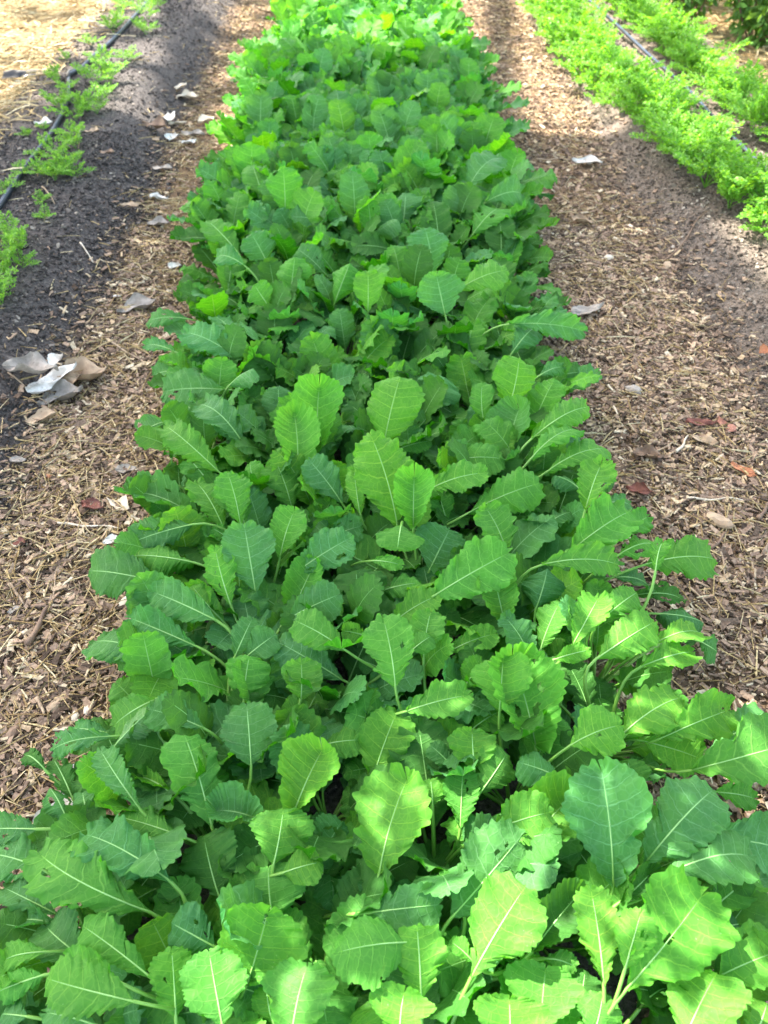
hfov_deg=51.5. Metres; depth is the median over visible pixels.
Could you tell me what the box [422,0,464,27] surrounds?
mustard green plant
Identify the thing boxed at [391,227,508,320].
mustard green plant
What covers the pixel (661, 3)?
carrot plant
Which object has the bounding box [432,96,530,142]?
mustard green plant
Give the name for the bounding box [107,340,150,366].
stick
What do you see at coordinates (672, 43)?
carrot plant
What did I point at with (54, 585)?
stick
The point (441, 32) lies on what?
mustard green plant
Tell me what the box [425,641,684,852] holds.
mustard green plant
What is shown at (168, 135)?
dead leaf
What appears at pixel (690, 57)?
carrot plant
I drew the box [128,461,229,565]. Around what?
mustard green plant
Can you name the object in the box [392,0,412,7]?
mustard green plant
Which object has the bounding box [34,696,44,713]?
stick
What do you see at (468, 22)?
mustard green plant
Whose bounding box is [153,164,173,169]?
dead leaf
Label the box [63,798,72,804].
dead leaf
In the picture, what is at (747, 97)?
carrot plant
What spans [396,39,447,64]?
mustard green plant
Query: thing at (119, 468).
dead leaf
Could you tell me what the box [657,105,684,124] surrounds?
carrot plant
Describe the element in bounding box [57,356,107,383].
dead leaf
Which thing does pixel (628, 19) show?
carrot plant
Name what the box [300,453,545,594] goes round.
mustard green plant
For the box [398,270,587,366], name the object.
mustard green plant
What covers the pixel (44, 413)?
dead leaf
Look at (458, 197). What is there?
mustard green plant
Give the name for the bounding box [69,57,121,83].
carrot plant
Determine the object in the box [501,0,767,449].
soil crumbs
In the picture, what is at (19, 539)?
dead leaf
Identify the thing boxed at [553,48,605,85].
carrot plant
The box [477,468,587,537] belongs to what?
mustard green plant
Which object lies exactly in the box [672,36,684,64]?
carrot plant
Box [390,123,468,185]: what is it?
mustard green plant
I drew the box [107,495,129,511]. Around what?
dead leaf
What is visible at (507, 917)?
mustard green plant
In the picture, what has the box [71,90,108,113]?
carrot plant
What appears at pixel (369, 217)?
mustard green plant
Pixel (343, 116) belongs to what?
mustard green plant
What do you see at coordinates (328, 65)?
mustard green plant
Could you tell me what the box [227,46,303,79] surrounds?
mustard green plant
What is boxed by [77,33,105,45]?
carrot plant
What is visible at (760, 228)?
carrot plant
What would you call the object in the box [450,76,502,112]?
mustard green plant
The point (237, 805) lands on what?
mustard green plant
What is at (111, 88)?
carrot plant
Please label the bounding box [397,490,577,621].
mustard green plant
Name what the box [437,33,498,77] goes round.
mustard green plant
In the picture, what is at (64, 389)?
dead leaf
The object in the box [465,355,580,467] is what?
mustard green plant
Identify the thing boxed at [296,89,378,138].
mustard green plant
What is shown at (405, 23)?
mustard green plant
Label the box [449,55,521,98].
mustard green plant
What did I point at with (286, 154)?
mustard green plant
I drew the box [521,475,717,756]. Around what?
mustard green plant
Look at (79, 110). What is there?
carrot plant
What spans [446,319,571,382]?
mustard green plant
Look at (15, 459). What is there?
dead leaf
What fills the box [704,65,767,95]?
carrot plant
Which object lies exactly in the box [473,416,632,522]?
mustard green plant
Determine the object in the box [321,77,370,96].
mustard green plant
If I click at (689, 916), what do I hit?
mustard green plant
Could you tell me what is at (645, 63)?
carrot plant
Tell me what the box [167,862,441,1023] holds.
mustard green plant
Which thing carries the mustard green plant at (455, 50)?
on the ground
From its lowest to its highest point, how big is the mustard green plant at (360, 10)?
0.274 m
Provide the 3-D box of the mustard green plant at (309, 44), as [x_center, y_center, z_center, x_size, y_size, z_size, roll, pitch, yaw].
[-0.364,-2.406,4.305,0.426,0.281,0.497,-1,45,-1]
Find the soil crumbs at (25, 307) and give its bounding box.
[0,0,253,545]
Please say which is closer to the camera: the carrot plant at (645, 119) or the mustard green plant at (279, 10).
the carrot plant at (645, 119)
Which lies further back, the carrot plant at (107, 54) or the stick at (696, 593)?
the carrot plant at (107, 54)
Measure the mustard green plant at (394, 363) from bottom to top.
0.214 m
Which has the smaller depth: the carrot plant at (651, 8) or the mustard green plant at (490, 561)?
the mustard green plant at (490, 561)
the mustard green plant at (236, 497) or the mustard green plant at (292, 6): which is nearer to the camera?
the mustard green plant at (236, 497)
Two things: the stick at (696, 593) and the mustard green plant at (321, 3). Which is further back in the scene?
the mustard green plant at (321, 3)
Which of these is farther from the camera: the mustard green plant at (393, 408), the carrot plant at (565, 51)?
the carrot plant at (565, 51)
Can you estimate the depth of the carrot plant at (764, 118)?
3.79 m
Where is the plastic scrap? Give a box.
[1,69,40,78]
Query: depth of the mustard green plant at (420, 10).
4.88 m
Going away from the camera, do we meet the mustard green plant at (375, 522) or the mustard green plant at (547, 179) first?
the mustard green plant at (375, 522)
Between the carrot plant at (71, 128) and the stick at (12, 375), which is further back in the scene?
the carrot plant at (71, 128)
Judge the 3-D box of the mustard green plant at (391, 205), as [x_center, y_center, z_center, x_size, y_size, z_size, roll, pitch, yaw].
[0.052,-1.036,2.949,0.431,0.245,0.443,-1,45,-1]
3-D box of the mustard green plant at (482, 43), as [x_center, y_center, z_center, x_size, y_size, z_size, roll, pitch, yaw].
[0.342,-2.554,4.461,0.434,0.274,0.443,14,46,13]
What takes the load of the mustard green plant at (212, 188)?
on the ground
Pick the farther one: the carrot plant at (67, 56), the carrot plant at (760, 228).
the carrot plant at (67, 56)
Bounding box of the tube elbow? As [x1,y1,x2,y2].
[65,67,75,80]
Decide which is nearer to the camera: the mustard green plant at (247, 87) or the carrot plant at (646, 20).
the mustard green plant at (247, 87)
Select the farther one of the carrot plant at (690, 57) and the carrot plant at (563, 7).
the carrot plant at (563, 7)
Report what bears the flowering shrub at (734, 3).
on the ground
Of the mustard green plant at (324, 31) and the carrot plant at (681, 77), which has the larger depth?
the mustard green plant at (324, 31)
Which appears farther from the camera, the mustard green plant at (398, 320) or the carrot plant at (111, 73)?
the carrot plant at (111, 73)
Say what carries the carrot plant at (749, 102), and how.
on the ground
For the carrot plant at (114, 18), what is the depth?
4.99 m
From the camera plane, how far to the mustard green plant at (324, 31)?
4.67 m
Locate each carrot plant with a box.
[0,173,24,194]
[0,210,28,237]
[0,228,17,259]
[0,249,12,275]
[0,266,18,283]
[0,275,16,304]
[1,226,27,250]
[9,249,41,267]
[10,159,31,174]
[14,126,32,136]
[22,132,73,157]
[26,159,49,174]
[29,155,73,179]
[32,189,51,204]
[32,204,55,217]
[35,121,49,128]
[38,89,72,109]
[43,63,60,80]
[43,100,97,119]
[50,145,83,169]
[50,161,96,176]
[51,119,85,133]
[54,121,84,148]
[55,79,80,89]
[58,48,69,58]
[59,88,70,98]
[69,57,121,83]
[71,85,109,110]
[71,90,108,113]
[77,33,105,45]
[82,44,114,66]
[89,80,118,94]
[90,60,129,82]
[97,7,123,32]
[109,0,128,8]
[109,2,129,20]
[111,45,142,59]
[124,0,159,17]
[130,16,161,34]
[145,0,167,8]
[516,0,542,13]
[525,3,556,25]
[533,0,583,21]
[533,16,568,42]
[535,0,574,13]
[538,5,596,43]
[539,0,587,7]
[542,17,577,56]
[548,36,596,70]
[553,0,603,17]
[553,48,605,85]
[554,7,586,24]
[556,41,579,57]
[560,16,610,42]
[564,4,617,42]
[568,9,595,26]
[568,41,598,58]
[577,33,639,70]
[579,18,623,40]
[582,63,612,94]
[583,77,624,105]
[585,39,631,77]
[586,37,631,59]
[590,45,635,65]
[592,87,646,112]
[600,41,665,91]
[605,68,658,96]
[607,0,643,21]
[608,0,650,13]
[611,70,688,106]
[611,90,657,124]
[613,1,655,26]
[617,56,651,76]
[618,0,679,19]
[621,10,668,38]
[623,66,715,106]
[624,67,665,87]
[628,93,683,135]
[628,107,708,149]
[629,4,688,28]
[630,9,684,28]
[631,0,685,12]
[634,18,693,48]
[647,88,698,113]
[649,116,743,162]
[650,21,698,43]
[654,35,683,59]
[655,111,718,167]
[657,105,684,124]
[658,105,735,134]
[659,5,707,31]
[659,26,706,47]
[660,107,721,137]
[664,39,708,64]
[665,41,721,74]
[668,50,723,78]
[671,22,716,43]
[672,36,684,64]
[672,135,742,187]
[673,40,715,53]
[679,30,752,62]
[687,55,737,89]
[690,73,761,104]
[690,139,746,180]
[694,54,738,74]
[694,123,741,157]
[701,57,767,88]
[704,60,735,85]
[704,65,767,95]
[706,146,767,169]
[712,152,767,193]
[713,74,767,120]
[714,154,767,207]
[715,157,767,200]
[716,83,767,136]
[729,89,764,109]
[736,170,767,222]
[738,201,767,233]
[741,96,764,114]
[751,85,767,121]
[759,137,767,141]
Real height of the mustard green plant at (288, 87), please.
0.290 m
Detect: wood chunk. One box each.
[4,725,22,740]
[50,700,60,711]
[83,701,95,714]
[118,596,126,608]
[624,385,640,394]
[663,261,671,268]
[705,511,734,528]
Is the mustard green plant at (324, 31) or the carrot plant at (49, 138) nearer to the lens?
the carrot plant at (49, 138)
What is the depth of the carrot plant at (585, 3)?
5.18 m
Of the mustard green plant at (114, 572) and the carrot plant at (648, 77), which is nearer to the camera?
the mustard green plant at (114, 572)
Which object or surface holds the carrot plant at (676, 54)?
on the ground
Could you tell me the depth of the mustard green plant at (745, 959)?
1.18 m
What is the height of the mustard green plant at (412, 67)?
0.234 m
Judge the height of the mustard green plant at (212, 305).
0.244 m
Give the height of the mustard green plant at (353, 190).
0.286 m
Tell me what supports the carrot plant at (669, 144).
on the ground
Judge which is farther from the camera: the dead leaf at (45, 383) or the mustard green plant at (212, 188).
the mustard green plant at (212, 188)
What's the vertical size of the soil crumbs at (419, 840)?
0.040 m
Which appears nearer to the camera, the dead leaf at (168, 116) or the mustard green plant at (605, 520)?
the mustard green plant at (605, 520)
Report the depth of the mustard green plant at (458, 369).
2.28 m
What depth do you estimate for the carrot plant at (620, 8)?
5.25 m
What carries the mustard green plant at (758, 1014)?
on the ground
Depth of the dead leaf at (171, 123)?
4.13 m
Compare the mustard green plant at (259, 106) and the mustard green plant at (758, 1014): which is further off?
the mustard green plant at (259, 106)
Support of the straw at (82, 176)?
on the ground
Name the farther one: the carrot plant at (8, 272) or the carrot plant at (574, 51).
the carrot plant at (574, 51)
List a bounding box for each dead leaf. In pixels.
[3,351,58,373]
[7,606,18,613]
[10,456,25,462]
[12,537,24,544]
[22,407,56,422]
[25,362,76,393]
[33,802,54,820]
[34,116,51,124]
[36,379,83,404]
[47,353,62,364]
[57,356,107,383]
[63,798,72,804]
[81,497,103,508]
[84,126,99,131]
[100,148,113,153]
[103,534,116,543]
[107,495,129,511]
[115,464,138,472]
[116,292,155,312]
[120,202,140,206]
[142,115,166,128]
[147,215,168,224]
[149,192,167,199]
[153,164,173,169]
[163,111,174,121]
[164,132,178,140]
[168,121,186,125]
[168,262,182,268]
[174,82,186,88]
[176,89,198,98]
[181,129,204,135]
[181,139,195,143]
[198,114,214,122]
[571,214,594,222]
[571,302,603,315]
[572,154,602,164]
[626,482,652,494]
[632,444,664,458]
[685,418,716,425]
[690,434,718,444]
[716,416,735,431]
[731,461,756,476]
[759,343,767,353]
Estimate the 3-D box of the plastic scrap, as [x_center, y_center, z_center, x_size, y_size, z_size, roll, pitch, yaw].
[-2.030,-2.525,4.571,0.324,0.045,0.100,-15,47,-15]
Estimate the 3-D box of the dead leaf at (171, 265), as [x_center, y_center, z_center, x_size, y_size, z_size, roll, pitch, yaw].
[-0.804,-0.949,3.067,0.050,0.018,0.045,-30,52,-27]
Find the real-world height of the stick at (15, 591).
0.013 m
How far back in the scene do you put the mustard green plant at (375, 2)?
5.15 m
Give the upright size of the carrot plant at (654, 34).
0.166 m
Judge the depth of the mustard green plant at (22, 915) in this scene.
1.27 m
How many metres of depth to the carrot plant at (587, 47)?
4.61 m
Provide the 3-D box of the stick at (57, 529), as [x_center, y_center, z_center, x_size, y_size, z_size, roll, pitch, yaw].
[-0.842,0.046,2.071,0.214,0.008,0.008,20,48,19]
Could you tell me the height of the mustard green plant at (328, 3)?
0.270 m
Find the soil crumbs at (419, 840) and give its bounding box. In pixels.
[131,242,627,987]
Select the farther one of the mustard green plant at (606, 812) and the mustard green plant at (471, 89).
the mustard green plant at (471, 89)
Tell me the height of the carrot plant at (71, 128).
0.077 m
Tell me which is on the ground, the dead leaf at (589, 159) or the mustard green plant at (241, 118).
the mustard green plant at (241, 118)
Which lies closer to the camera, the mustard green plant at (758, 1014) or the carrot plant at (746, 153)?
the mustard green plant at (758, 1014)
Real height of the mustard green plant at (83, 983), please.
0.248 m
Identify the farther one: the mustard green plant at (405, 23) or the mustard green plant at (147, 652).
the mustard green plant at (405, 23)
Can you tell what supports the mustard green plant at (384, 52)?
on the ground
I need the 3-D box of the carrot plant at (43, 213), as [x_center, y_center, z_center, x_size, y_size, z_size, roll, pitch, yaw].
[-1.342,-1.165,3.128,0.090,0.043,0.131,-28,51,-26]
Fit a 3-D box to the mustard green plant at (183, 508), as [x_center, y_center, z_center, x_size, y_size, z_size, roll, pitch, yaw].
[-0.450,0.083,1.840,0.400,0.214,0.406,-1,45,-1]
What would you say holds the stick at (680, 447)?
on the wood chip mulch at (652, 384)
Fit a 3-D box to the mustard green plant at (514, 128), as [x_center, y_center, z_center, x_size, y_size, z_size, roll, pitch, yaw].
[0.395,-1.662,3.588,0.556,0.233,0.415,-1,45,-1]
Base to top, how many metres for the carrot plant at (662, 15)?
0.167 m
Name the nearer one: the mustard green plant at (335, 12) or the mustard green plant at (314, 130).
the mustard green plant at (314, 130)
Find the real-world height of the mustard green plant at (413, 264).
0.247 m
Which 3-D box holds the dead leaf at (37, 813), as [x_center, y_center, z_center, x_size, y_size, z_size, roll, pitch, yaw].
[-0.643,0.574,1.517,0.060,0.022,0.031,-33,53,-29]
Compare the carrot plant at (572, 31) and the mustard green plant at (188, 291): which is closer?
the mustard green plant at (188, 291)
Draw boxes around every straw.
[0,0,151,170]
[1,0,243,438]
[668,0,767,83]
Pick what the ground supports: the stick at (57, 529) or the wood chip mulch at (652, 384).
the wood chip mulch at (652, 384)
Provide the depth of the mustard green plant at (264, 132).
3.55 m
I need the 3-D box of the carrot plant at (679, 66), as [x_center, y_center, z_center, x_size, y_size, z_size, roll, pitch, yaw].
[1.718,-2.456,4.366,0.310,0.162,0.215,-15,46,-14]
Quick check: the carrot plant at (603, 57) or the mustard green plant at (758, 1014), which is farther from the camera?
the carrot plant at (603, 57)
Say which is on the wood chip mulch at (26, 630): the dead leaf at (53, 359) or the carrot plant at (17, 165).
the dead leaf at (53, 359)
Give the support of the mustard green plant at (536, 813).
on the ground
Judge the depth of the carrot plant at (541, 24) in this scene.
5.16 m
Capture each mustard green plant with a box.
[0,699,234,923]
[0,707,177,1023]
[0,903,214,1023]
[22,814,307,1023]
[49,630,218,811]
[78,701,323,936]
[88,545,280,702]
[104,945,274,1023]
[109,616,360,829]
[113,469,256,601]
[124,520,349,783]
[126,460,363,594]
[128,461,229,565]
[134,357,264,447]
[134,398,278,505]
[135,504,355,650]
[142,305,282,366]
[146,277,263,342]
[147,323,253,407]
[154,392,308,509]
[159,732,442,1023]
[160,338,354,420]
[167,176,261,226]
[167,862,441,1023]
[168,166,357,262]
[173,218,257,311]
[177,301,336,391]
[179,238,282,292]
[185,142,270,206]
[188,190,268,256]
[200,144,238,184]
[203,703,450,911]
[204,89,304,162]
[213,230,336,342]
[214,257,320,339]
[218,117,312,166]
[218,385,340,493]
[221,223,344,302]
[222,71,304,111]
[225,99,288,127]
[226,49,312,86]
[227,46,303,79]
[228,72,286,101]
[230,42,284,82]
[233,567,441,672]
[237,16,305,49]
[241,163,325,210]
[247,413,432,504]
[251,141,351,199]
[252,67,334,95]
[260,370,371,451]
[260,373,399,578]
[260,957,338,1023]
[261,0,317,35]
[261,594,473,786]
[264,140,335,169]
[264,494,414,624]
[265,0,317,23]
[268,0,312,36]
[270,93,316,125]
[271,15,328,42]
[273,82,332,111]
[273,535,517,730]
[275,329,395,409]
[277,127,350,146]
[278,33,342,57]
[281,94,330,141]
[284,48,340,79]
[286,263,392,379]
[288,52,351,77]
[289,98,365,141]
[289,122,393,170]
[289,171,412,251]
[290,263,388,334]
[293,243,390,301]
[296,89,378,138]
[298,42,374,77]
[299,11,346,40]
[300,138,430,207]
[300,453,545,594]
[302,132,374,194]
[305,86,362,98]
[308,195,410,268]
[313,0,369,30]
[314,6,343,26]
[314,53,380,89]
[315,0,339,9]
[321,14,384,38]
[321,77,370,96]
[322,32,366,48]
[324,0,368,21]
[325,0,371,20]
[325,139,427,196]
[327,4,390,30]
[330,816,590,1023]
[333,716,576,989]
[334,231,443,297]
[336,168,452,219]
[336,429,530,647]
[339,188,449,240]
[340,33,360,54]
[340,371,465,469]
[342,608,512,788]
[346,27,403,42]
[347,314,463,379]
[348,200,511,262]
[349,64,423,96]
[350,0,412,13]
[350,42,420,73]
[351,244,435,317]
[351,281,449,340]
[352,2,397,29]
[352,355,467,432]
[354,30,410,62]
[354,100,427,143]
[355,131,448,174]
[357,6,397,15]
[358,35,419,57]
[360,63,416,78]
[365,69,430,106]
[366,376,505,551]
[369,0,407,9]
[369,870,549,1023]
[370,86,420,109]
[370,103,460,167]
[378,45,448,70]
[383,11,441,37]
[383,129,455,174]
[384,110,465,159]
[385,25,451,43]
[387,174,524,247]
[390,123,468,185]
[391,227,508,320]
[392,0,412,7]
[392,540,624,666]
[393,0,473,25]
[395,9,418,21]
[395,13,438,31]
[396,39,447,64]
[396,100,466,117]
[396,150,507,227]
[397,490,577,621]
[398,0,463,24]
[398,27,446,50]
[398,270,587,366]
[399,67,452,104]
[402,82,467,107]
[402,316,529,410]
[405,43,494,81]
[413,22,490,53]
[414,5,466,44]
[419,59,456,87]
[420,382,549,503]
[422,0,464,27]
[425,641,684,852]
[429,572,614,740]
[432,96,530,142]
[436,243,493,307]
[436,351,579,430]
[436,397,611,536]
[436,755,761,1018]
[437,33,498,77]
[439,112,509,169]
[441,27,472,41]
[442,173,559,241]
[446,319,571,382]
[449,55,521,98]
[449,77,529,111]
[449,105,535,170]
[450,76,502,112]
[453,138,557,204]
[453,147,542,195]
[454,210,553,277]
[456,255,571,322]
[464,216,562,295]
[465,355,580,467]
[466,325,601,404]
[473,281,565,360]
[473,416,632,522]
[473,454,718,645]
[475,863,753,1023]
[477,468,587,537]
[497,608,767,811]
[515,751,767,916]
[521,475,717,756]
[570,841,767,1023]
[742,997,767,1023]
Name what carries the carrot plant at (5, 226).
on the ground
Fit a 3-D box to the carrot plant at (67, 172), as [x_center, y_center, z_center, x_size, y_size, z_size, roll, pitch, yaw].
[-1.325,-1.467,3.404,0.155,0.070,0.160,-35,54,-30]
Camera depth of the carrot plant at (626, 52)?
4.50 m
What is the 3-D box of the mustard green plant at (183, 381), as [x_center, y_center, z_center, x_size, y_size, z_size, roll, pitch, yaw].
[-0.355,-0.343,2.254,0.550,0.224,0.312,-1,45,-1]
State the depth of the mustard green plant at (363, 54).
4.15 m
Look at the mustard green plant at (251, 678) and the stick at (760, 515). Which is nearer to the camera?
the mustard green plant at (251, 678)
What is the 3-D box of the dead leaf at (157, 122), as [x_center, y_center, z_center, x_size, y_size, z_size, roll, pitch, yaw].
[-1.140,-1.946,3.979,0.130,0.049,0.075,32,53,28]
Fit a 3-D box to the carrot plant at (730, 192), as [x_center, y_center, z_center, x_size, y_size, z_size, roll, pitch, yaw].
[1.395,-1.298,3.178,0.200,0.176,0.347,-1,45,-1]
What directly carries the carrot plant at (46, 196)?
on the ground
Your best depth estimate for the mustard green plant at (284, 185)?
2.94 m
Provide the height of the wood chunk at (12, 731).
0.016 m
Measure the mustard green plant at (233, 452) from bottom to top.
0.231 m
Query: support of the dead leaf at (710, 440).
on the wood chip mulch at (652, 384)
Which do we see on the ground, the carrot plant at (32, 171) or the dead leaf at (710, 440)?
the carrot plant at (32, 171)
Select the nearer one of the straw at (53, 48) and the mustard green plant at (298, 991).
the mustard green plant at (298, 991)
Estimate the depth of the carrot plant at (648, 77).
4.17 m
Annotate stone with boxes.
[71,711,79,721]
[604,255,612,259]
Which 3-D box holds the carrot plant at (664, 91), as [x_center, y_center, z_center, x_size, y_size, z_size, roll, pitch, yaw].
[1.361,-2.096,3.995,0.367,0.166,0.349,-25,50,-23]
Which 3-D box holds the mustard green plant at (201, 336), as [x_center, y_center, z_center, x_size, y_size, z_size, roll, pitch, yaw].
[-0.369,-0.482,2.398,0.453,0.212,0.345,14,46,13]
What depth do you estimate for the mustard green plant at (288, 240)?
2.77 m
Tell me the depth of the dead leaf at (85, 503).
2.13 m
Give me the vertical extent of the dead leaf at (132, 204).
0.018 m
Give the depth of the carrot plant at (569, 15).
5.02 m
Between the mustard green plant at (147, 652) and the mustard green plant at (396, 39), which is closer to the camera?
the mustard green plant at (147, 652)
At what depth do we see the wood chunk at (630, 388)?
2.49 m
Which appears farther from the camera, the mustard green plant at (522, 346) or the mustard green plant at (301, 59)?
the mustard green plant at (301, 59)
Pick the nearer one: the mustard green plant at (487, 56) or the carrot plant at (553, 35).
the mustard green plant at (487, 56)
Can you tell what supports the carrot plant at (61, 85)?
on the ground
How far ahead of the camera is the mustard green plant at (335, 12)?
4.71 m
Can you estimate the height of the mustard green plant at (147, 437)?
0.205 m
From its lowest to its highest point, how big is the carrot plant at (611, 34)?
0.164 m
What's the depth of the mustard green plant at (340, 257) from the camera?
2.80 m
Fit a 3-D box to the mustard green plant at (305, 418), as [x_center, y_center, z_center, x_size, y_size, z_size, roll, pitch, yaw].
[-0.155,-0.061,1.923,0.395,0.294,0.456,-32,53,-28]
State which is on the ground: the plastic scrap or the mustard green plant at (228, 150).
the mustard green plant at (228, 150)
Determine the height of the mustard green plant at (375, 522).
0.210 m
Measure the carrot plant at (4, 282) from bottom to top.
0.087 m
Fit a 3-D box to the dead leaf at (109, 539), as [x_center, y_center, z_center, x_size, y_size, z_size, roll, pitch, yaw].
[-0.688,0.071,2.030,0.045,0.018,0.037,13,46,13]
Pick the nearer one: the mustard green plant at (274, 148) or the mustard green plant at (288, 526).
the mustard green plant at (288, 526)
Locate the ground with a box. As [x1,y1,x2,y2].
[0,0,767,1023]
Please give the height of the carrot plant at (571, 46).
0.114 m
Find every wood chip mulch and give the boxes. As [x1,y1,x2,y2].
[0,0,276,1013]
[460,0,767,1017]
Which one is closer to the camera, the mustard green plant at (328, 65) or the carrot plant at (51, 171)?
the carrot plant at (51, 171)
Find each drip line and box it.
[0,77,70,209]
[70,1,148,75]
[588,0,765,171]
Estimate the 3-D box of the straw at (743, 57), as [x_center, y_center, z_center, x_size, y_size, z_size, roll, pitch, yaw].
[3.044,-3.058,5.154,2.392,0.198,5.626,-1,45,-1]
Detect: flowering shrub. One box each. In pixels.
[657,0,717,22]
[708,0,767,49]
[718,0,762,13]
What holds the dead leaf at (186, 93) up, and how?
on the ground
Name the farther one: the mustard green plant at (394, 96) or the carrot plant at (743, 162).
the mustard green plant at (394, 96)
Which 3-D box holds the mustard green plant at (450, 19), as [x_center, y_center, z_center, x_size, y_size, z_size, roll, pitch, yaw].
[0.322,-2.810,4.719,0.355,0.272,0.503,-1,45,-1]
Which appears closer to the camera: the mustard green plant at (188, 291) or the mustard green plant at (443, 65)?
the mustard green plant at (188, 291)
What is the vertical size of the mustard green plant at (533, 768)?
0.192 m
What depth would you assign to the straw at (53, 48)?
5.17 m
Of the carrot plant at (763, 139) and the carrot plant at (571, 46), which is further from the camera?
the carrot plant at (571, 46)
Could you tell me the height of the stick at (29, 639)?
0.018 m
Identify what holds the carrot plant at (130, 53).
on the ground
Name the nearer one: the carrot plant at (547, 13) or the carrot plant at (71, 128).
the carrot plant at (71, 128)
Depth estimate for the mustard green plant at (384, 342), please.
2.33 m
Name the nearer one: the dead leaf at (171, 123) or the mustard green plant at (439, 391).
the mustard green plant at (439, 391)
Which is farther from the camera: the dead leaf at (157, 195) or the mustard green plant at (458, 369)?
the dead leaf at (157, 195)
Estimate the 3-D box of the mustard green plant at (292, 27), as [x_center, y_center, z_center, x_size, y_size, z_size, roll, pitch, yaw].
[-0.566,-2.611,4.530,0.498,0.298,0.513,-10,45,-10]
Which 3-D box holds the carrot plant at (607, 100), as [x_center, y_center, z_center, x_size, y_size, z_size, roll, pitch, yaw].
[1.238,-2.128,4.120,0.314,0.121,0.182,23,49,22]
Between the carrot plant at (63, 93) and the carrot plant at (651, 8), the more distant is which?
the carrot plant at (651, 8)
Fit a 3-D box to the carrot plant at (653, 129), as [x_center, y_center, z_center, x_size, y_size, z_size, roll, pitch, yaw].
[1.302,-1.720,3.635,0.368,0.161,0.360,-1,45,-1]
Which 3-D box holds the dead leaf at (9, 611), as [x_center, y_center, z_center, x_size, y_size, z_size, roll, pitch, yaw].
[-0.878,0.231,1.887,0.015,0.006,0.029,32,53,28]
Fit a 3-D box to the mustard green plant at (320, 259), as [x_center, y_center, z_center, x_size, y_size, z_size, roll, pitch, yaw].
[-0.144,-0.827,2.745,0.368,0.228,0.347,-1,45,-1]
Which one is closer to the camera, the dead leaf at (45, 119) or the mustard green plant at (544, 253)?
the mustard green plant at (544, 253)
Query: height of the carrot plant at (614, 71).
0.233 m
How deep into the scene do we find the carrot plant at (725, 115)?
3.70 m
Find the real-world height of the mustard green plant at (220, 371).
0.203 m
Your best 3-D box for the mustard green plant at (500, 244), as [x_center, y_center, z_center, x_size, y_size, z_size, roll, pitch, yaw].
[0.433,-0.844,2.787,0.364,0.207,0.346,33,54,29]
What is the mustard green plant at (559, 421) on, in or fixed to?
on the ground
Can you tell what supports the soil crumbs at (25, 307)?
on the ground
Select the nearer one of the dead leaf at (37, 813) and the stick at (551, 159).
the dead leaf at (37, 813)
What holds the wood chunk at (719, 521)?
on the wood chip mulch at (652, 384)
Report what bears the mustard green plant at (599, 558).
on the ground
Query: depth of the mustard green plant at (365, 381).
2.18 m
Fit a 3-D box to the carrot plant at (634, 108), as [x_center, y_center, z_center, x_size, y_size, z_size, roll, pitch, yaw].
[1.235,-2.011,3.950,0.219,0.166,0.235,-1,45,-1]
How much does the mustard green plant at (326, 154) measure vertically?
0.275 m
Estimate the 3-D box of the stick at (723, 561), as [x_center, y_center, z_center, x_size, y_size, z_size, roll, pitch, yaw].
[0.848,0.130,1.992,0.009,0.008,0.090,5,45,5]
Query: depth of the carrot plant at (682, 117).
3.64 m
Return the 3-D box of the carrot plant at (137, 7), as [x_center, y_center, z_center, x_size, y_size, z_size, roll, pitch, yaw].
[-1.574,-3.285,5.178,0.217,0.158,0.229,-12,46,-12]
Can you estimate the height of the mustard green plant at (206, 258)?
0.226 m
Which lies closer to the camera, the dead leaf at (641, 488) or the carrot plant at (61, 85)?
the dead leaf at (641, 488)
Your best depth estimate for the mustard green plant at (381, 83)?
3.79 m
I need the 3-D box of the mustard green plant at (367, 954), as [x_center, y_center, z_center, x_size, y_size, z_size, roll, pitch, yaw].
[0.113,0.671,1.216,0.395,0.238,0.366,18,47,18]
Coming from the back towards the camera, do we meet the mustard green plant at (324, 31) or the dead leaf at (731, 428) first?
the mustard green plant at (324, 31)
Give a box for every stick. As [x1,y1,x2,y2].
[0,104,56,108]
[7,372,59,409]
[7,582,23,604]
[24,605,48,645]
[29,515,86,541]
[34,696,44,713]
[51,573,55,604]
[56,419,109,422]
[57,521,119,528]
[79,242,93,262]
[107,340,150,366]
[536,158,571,159]
[657,440,677,451]
[661,211,706,261]
[675,434,688,452]
[686,496,742,500]
[688,587,712,609]
[711,530,726,549]
[719,551,725,576]
[756,502,767,519]
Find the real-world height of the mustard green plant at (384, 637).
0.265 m
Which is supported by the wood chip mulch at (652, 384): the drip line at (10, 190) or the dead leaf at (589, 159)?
the dead leaf at (589, 159)
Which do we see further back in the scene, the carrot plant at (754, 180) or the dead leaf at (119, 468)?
the carrot plant at (754, 180)
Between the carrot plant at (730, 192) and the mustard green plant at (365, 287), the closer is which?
the mustard green plant at (365, 287)
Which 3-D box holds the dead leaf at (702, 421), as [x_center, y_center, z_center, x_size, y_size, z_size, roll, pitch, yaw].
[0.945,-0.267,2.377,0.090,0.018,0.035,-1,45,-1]
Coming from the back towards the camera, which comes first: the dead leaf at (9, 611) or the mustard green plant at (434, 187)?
the mustard green plant at (434, 187)
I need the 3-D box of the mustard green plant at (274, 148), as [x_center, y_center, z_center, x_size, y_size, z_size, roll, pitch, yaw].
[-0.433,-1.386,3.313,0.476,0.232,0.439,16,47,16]
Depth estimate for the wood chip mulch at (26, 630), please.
2.18 m

